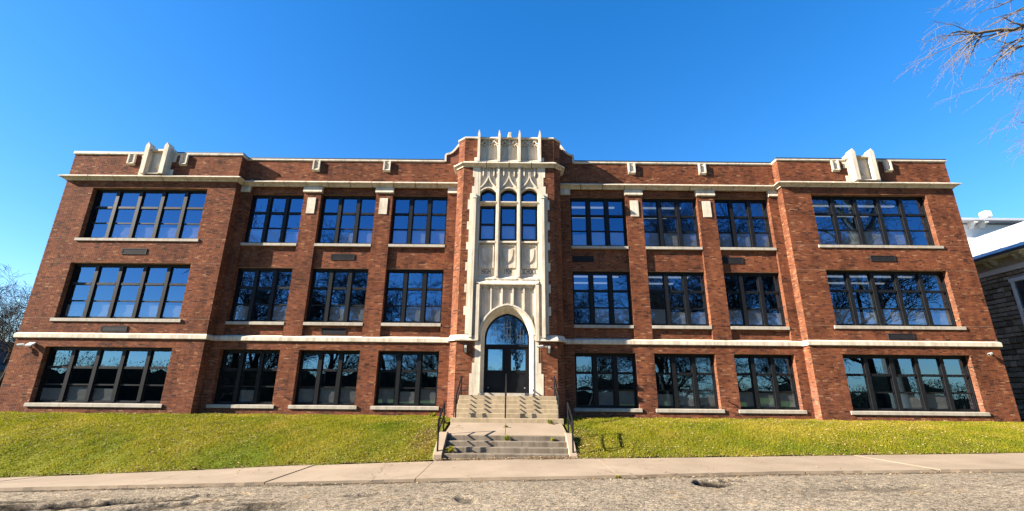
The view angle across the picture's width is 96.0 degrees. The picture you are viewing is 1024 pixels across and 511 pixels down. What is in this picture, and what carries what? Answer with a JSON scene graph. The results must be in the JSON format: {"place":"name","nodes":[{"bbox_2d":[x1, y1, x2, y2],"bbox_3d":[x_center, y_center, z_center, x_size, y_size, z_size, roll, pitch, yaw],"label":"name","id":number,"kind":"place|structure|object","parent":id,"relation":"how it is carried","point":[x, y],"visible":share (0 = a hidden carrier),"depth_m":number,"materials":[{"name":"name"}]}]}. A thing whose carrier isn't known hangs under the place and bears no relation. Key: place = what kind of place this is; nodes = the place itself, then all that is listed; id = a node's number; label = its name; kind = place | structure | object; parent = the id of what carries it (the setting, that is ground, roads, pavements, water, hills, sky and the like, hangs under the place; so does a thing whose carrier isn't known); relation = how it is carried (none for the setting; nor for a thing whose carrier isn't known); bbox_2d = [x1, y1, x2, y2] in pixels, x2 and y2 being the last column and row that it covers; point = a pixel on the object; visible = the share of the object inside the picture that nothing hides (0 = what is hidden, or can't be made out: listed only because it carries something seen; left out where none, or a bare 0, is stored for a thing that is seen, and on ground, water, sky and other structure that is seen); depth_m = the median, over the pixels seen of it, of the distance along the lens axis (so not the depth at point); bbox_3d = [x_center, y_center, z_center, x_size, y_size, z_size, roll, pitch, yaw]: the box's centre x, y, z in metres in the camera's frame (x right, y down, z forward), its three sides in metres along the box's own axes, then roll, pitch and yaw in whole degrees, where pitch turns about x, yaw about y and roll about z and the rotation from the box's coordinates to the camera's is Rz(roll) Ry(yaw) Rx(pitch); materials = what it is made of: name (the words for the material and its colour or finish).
{"place":"outdoors","nodes":[
{"label":"outdoors","id":0,"kind":"place"},
{"bbox_2d":[0,411,450,476],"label":"lawn","id":1,"kind":"structure","parent":0,"point":[184,455],"depth_m":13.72,"materials":[{"name":"green plant"}]},
{"bbox_2d":[0,410,448,473],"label":"fallen leaves","id":2,"kind":"object","parent":1,"relation":"on","point":[200,432],"visible":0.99,"depth_m":15.00,"materials":[{"name":"brown plant"}]},
{"bbox_2d":[395,422,446,456],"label":"fallen leaves","id":3,"kind":"object","parent":1,"relation":"on","point":[424,437],"visible":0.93,"depth_m":14.30,"materials":[{"name":"brown plant"}]},
{"bbox_2d":[0,130,1020,421],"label":"school building","id":4,"kind":"structure","parent":0,"point":[172,280],"depth_m":20.52,"materials":[{"name":"brick"}]},
{"bbox_2d":[25,342,35,345],"bbox_3d":[-19.951,3.680,19.117,0.240,0.180,0.235,1,-17,0],"label":"floodlight","id":5,"kind":"object","parent":4,"relation":"attached to","point":[30,343],"visible":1,"depth_m":19.10,"materials":[{"name":"white plastic"}]},
{"bbox_2d":[24,347,210,407],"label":"window","id":6,"kind":"structure","parent":4,"relation":"in","point":[71,376],"depth_m":19.40,"materials":[{"name":"glass"}]},
{"bbox_2d":[49,264,225,327],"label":"window","id":7,"kind":"structure","parent":4,"relation":"in","point":[95,292],"depth_m":20.32,"materials":[{"name":"glass"}]},
{"bbox_2d":[74,190,231,267],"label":"window","id":8,"kind":"structure","parent":4,"relation":"in","point":[115,215],"depth_m":21.44,"materials":[{"name":"glass"}]},
{"bbox_2d":[206,350,279,407],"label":"window","id":9,"kind":"structure","parent":4,"relation":"in","point":[247,378],"depth_m":19.86,"materials":[{"name":"glass"}]},
{"bbox_2d":[225,268,292,324],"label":"window","id":10,"kind":"structure","parent":4,"relation":"in","point":[261,295],"depth_m":20.87,"materials":[{"name":"glass"}]},
{"bbox_2d":[240,195,303,246],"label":"window","id":11,"kind":"structure","parent":4,"relation":"in","point":[274,220],"depth_m":21.80,"materials":[{"name":"glass"}]},
{"bbox_2d":[288,350,359,408],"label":"window","id":12,"kind":"structure","parent":4,"relation":"in","point":[326,379],"depth_m":19.63,"materials":[{"name":"glass"}]},
{"bbox_2d":[303,269,368,325],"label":"window","id":13,"kind":"structure","parent":4,"relation":"in","point":[337,297],"depth_m":20.88,"materials":[{"name":"glass"}]},
{"bbox_2d":[314,196,375,246],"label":"window","id":14,"kind":"structure","parent":4,"relation":"in","point":[345,221],"depth_m":21.97,"materials":[{"name":"glass"}]},
{"bbox_2d":[370,351,453,410],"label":"window","id":15,"kind":"structure","parent":4,"relation":"in","point":[406,380],"depth_m":19.65,"materials":[{"name":"glass"}]},
{"bbox_2d":[381,270,443,326],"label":"window","id":16,"kind":"structure","parent":4,"relation":"in","point":[412,297],"depth_m":20.85,"materials":[{"name":"glass"}]},
{"bbox_2d":[388,197,447,247],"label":"window","id":17,"kind":"structure","parent":4,"relation":"in","point":[417,222],"depth_m":21.73,"materials":[{"name":"glass"}]},
{"bbox_2d":[464,344,467,352],"bbox_3d":[-1.872,3.748,18.610,0.150,0.380,0.201,1,-17,0],"label":"wall lamp","id":18,"kind":"object","parent":4,"relation":"attached to","point":[465,348],"visible":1,"depth_m":18.55,"materials":[{"name":"white metal"}]},
{"bbox_2d":[479,206,495,240],"bbox_3d":[-1.087,-1.427,20.590,0.725,1.670,0.140,1,-17,0],"label":"window","id":19,"kind":"structure","parent":4,"relation":"in","point":[486,231],"depth_m":20.54,"materials":[{"name":"glass"}]},
{"bbox_2d":[484,347,505,392],"bbox_3d":[-0.697,4.666,18.854,0.845,1.830,0.112,1,-17,0],"label":"door","id":20,"kind":"structure","parent":4,"relation":"in","point":[494,376],"depth_m":18.85,"materials":[{"name":"black metal"}]},
{"bbox_2d":[500,206,516,240],"bbox_3d":[-0.159,-1.418,20.588,0.750,1.670,0.140,1,-17,0],"label":"window","id":21,"kind":"structure","parent":4,"relation":"in","point":[508,232],"depth_m":20.53,"materials":[{"name":"glass"}]},
{"bbox_2d":[508,347,528,392],"bbox_3d":[0.258,4.675,18.852,0.845,1.830,0.112,1,-17,0],"label":"door","id":22,"kind":"structure","parent":4,"relation":"in","point":[518,357],"depth_m":18.86,"materials":[{"name":"black metal"}]},
{"bbox_2d":[521,206,537,240],"bbox_3d":[0.768,-1.409,20.587,0.725,1.670,0.140,1,-17,0],"label":"window","id":23,"kind":"structure","parent":4,"relation":"in","point":[528,231],"depth_m":20.53,"materials":[{"name":"glass"}]},
{"bbox_2d":[547,345,550,353],"bbox_3d":[1.488,3.780,18.604,0.150,0.380,0.201,1,-17,0],"label":"wall lamp","id":24,"kind":"object","parent":4,"relation":"attached to","point":[548,349],"visible":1,"depth_m":18.54,"materials":[{"name":"white metal"}]},
{"bbox_2d":[570,198,628,249],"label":"window","id":25,"kind":"structure","parent":4,"relation":"in","point":[596,223],"depth_m":21.80,"materials":[{"name":"glass"}]},
{"bbox_2d":[572,271,633,328],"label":"window","id":26,"kind":"structure","parent":4,"relation":"in","point":[600,299],"depth_m":20.87,"materials":[{"name":"glass"}]},
{"bbox_2d":[574,353,642,411],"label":"window","id":27,"kind":"structure","parent":4,"relation":"in","point":[605,382],"depth_m":19.78,"materials":[{"name":"glass"}]},
{"bbox_2d":[642,199,702,249],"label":"window","id":28,"kind":"structure","parent":4,"relation":"in","point":[669,224],"depth_m":21.75,"materials":[{"name":"glass"}]},
{"bbox_2d":[648,272,711,328],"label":"window","id":29,"kind":"structure","parent":4,"relation":"in","point":[677,299],"depth_m":20.75,"materials":[{"name":"glass"}]},
{"bbox_2d":[654,354,724,412],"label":"window","id":30,"kind":"structure","parent":4,"relation":"in","point":[686,383],"depth_m":19.67,"materials":[{"name":"glass"}]},
{"bbox_2d":[714,199,776,250],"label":"window","id":31,"kind":"structure","parent":4,"relation":"in","point":[743,225],"depth_m":21.70,"materials":[{"name":"glass"}]},
{"bbox_2d":[724,273,789,329],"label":"window","id":32,"kind":"structure","parent":4,"relation":"in","point":[754,300],"depth_m":20.67,"materials":[{"name":"glass"}]},
{"bbox_2d":[734,355,806,413],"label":"window","id":33,"kind":"structure","parent":4,"relation":"in","point":[766,383],"depth_m":19.60,"materials":[{"name":"glass"}]},
{"bbox_2d":[786,196,943,251],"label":"window","id":34,"kind":"structure","parent":4,"relation":"in","point":[842,221],"depth_m":21.38,"materials":[{"name":"glass"}]},
{"bbox_2d":[793,271,966,329],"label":"window","id":35,"kind":"structure","parent":4,"relation":"in","point":[860,299],"depth_m":20.24,"materials":[{"name":"glass"}]},
{"bbox_2d":[805,355,990,415],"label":"window","id":36,"kind":"structure","parent":4,"relation":"in","point":[877,384],"depth_m":19.35,"materials":[{"name":"glass"}]},
{"bbox_2d":[0,422,1021,477],"bbox_3d":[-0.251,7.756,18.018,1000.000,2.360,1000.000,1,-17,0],"label":"ground","id":37,"kind":"structure","parent":0,"point":[446,427],"depth_m":13.32,"materials":[{"name":"brown soil"}]},
{"bbox_2d":[0,342,12,377],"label":"house","id":38,"kind":"structure","parent":37,"relation":"on","point":[2,367],"depth_m":46.23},
{"bbox_2d":[0,289,26,386],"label":"bare tree","id":39,"kind":"object","parent":37,"relation":"on","point":[3,321],"visible":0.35,"depth_m":42.72,"materials":[{"name":"brown plant"}]},
{"bbox_2d":[0,272,30,354],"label":"bare tree","id":40,"kind":"object","parent":37,"relation":"on","point":[2,339],"visible":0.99,"depth_m":40.76,"materials":[{"name":"brown plant"}]},
{"bbox_2d":[0,264,31,364],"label":"bare tree","id":41,"kind":"object","parent":37,"relation":"on","point":[16,320],"visible":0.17,"depth_m":48.31,"materials":[{"name":"brown plant"}]},
{"bbox_2d":[433,432,577,461],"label":"sidewalk steps","id":42,"kind":"structure","parent":37,"relation":"on","point":[483,446],"depth_m":13.54,"materials":[{"name":"concrete"}]},
{"bbox_2d":[436,402,445,451],"bbox_3d":[-2.133,5.109,13.839,0.060,1.338,1.201,1,-17,0],"label":"handrail","id":43,"kind":"object","parent":42,"relation":"on","point":[439,424],"visible":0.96,"depth_m":13.64,"materials":[{"name":"black metal"}]},
{"bbox_2d":[446,446,454,452],"bbox_3d":[-1.773,5.614,13.365,0.346,0.181,0.358,1,-17,0],"label":"weed","id":44,"kind":"object","parent":42,"relation":"on","point":[451,449],"visible":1,"depth_m":13.32,"materials":[{"name":"green plant"}]},
{"bbox_2d":[446,422,505,439],"bbox_3d":[-1.159,5.857,15.054,1.878,0.668,1.820,1,-17,0],"label":"landing","id":45,"kind":"object","parent":42,"relation":"on","point":[458,428],"visible":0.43,"depth_m":15.05,"materials":[{"name":"concrete"}]},
{"bbox_2d":[505,423,565,435],"bbox_3d":[0.758,5.875,15.050,1.928,0.668,1.820,1,-17,0],"label":"landing","id":46,"kind":"object","parent":42,"relation":"on","point":[534,429],"visible":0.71,"depth_m":15.01,"materials":[{"name":"concrete"}]},
{"bbox_2d":[450,395,563,424],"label":"entrance steps","id":47,"kind":"structure","parent":46,"relation":"on","point":[491,409],"depth_m":16.70,"materials":[{"name":"concrete"}]},
{"bbox_2d":[455,375,461,417],"bbox_3d":[-1.978,5.178,17.082,0.060,1.507,1.762,1,-17,0],"label":"handrail","id":48,"kind":"object","parent":47,"relation":"on","point":[460,393],"visible":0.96,"depth_m":16.90,"materials":[{"name":"black metal"}]},
{"bbox_2d":[505,374,506,417],"bbox_3d":[-0.228,5.157,17.090,0.060,1.587,1.763,1,-17,0],"label":"handrail","id":49,"kind":"object","parent":47,"relation":"on","point":[505,393],"visible":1,"depth_m":16.72,"materials":[{"name":"black metal"}]},
{"bbox_2d":[550,376,559,418],"bbox_3d":[1.645,5.248,17.208,0.151,1.517,2.035,1,-17,-3],"label":"handrail","id":50,"kind":"object","parent":47,"relation":"on","point":[558,399],"visible":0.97,"depth_m":16.79,"materials":[{"name":"black metal"}]},
{"bbox_2d":[567,402,573,452],"bbox_3d":[1.757,5.126,13.838,0.060,1.378,1.201,1,-17,0],"label":"handrail","id":51,"kind":"object","parent":42,"relation":"on","point":[571,422],"visible":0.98,"depth_m":13.60,"materials":[{"name":"black metal"}]},
{"bbox_2d":[897,0,1023,161],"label":"bare tree","id":52,"kind":"object","parent":37,"relation":"on","point":[969,32],"visible":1,"depth_m":16.39,"materials":[{"name":"brown plant"}]},
{"bbox_2d":[961,211,1023,420],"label":"stone building","id":53,"kind":"structure","parent":37,"relation":"on","point":[996,245],"depth_m":23.91,"materials":[{"name":"stone"},{"name":"white paint"},{"name":"snow"}]},
{"bbox_2d":[1008,275,1023,324],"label":"window","id":54,"kind":"structure","parent":53,"relation":"in","point":[1018,281],"depth_m":23.03,"materials":[{"name":"white paint"}]},
{"bbox_2d":[0,472,1023,510],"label":"road","id":55,"kind":"structure","parent":0,"point":[972,491],"depth_m":8.71,"materials":[{"name":"grey asphalt"}]},
{"bbox_2d":[50,471,989,490],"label":"fallen leaves","id":56,"kind":"object","parent":55,"relation":"on","point":[532,480],"visible":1,"depth_m":10.26,"materials":[{"name":"brown plant"}]},
{"bbox_2d":[0,453,1023,490],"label":"sidewalk","id":57,"kind":"structure","parent":0,"point":[518,469],"depth_m":11.28,"materials":[{"name":"concrete"}]},
{"bbox_2d":[433,457,510,460],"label":"fallen leaves","id":58,"kind":"object","parent":57,"relation":"on","point":[473,459],"visible":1,"depth_m":12.96,"materials":[{"name":"brown plant"}]},
{"bbox_2d":[1,451,986,476],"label":"fallen leaves","id":59,"kind":"object","parent":57,"relation":"on","point":[430,457],"visible":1,"depth_m":12.98,"materials":[{"name":"brown plant"}]},
{"bbox_2d":[504,456,574,458],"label":"fallen leaves","id":60,"kind":"object","parent":57,"relation":"on","point":[544,457],"visible":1,"depth_m":12.96,"materials":[{"name":"brown plant"}]},
{"bbox_2d":[0,0,1023,342],"label":"sky","id":61,"kind":"structure","parent":0,"point":[608,80],"materials":[{"name":"blue"}]},
{"bbox_2d":[561,416,1023,457],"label":"lawn","id":62,"kind":"structure","parent":0,"point":[730,450],"depth_m":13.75,"materials":[{"name":"green plant"}]},
{"bbox_2d":[570,425,601,455],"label":"fallen leaves","id":63,"kind":"object","parent":62,"relation":"on","point":[584,438],"visible":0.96,"depth_m":14.36,"materials":[{"name":"brown plant"}]},
{"bbox_2d":[564,417,1023,456],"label":"fallen leaves","id":64,"kind":"object","parent":62,"relation":"on","point":[811,432],"visible":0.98,"depth_m":15.09,"materials":[{"name":"brown plant"}]}
]}

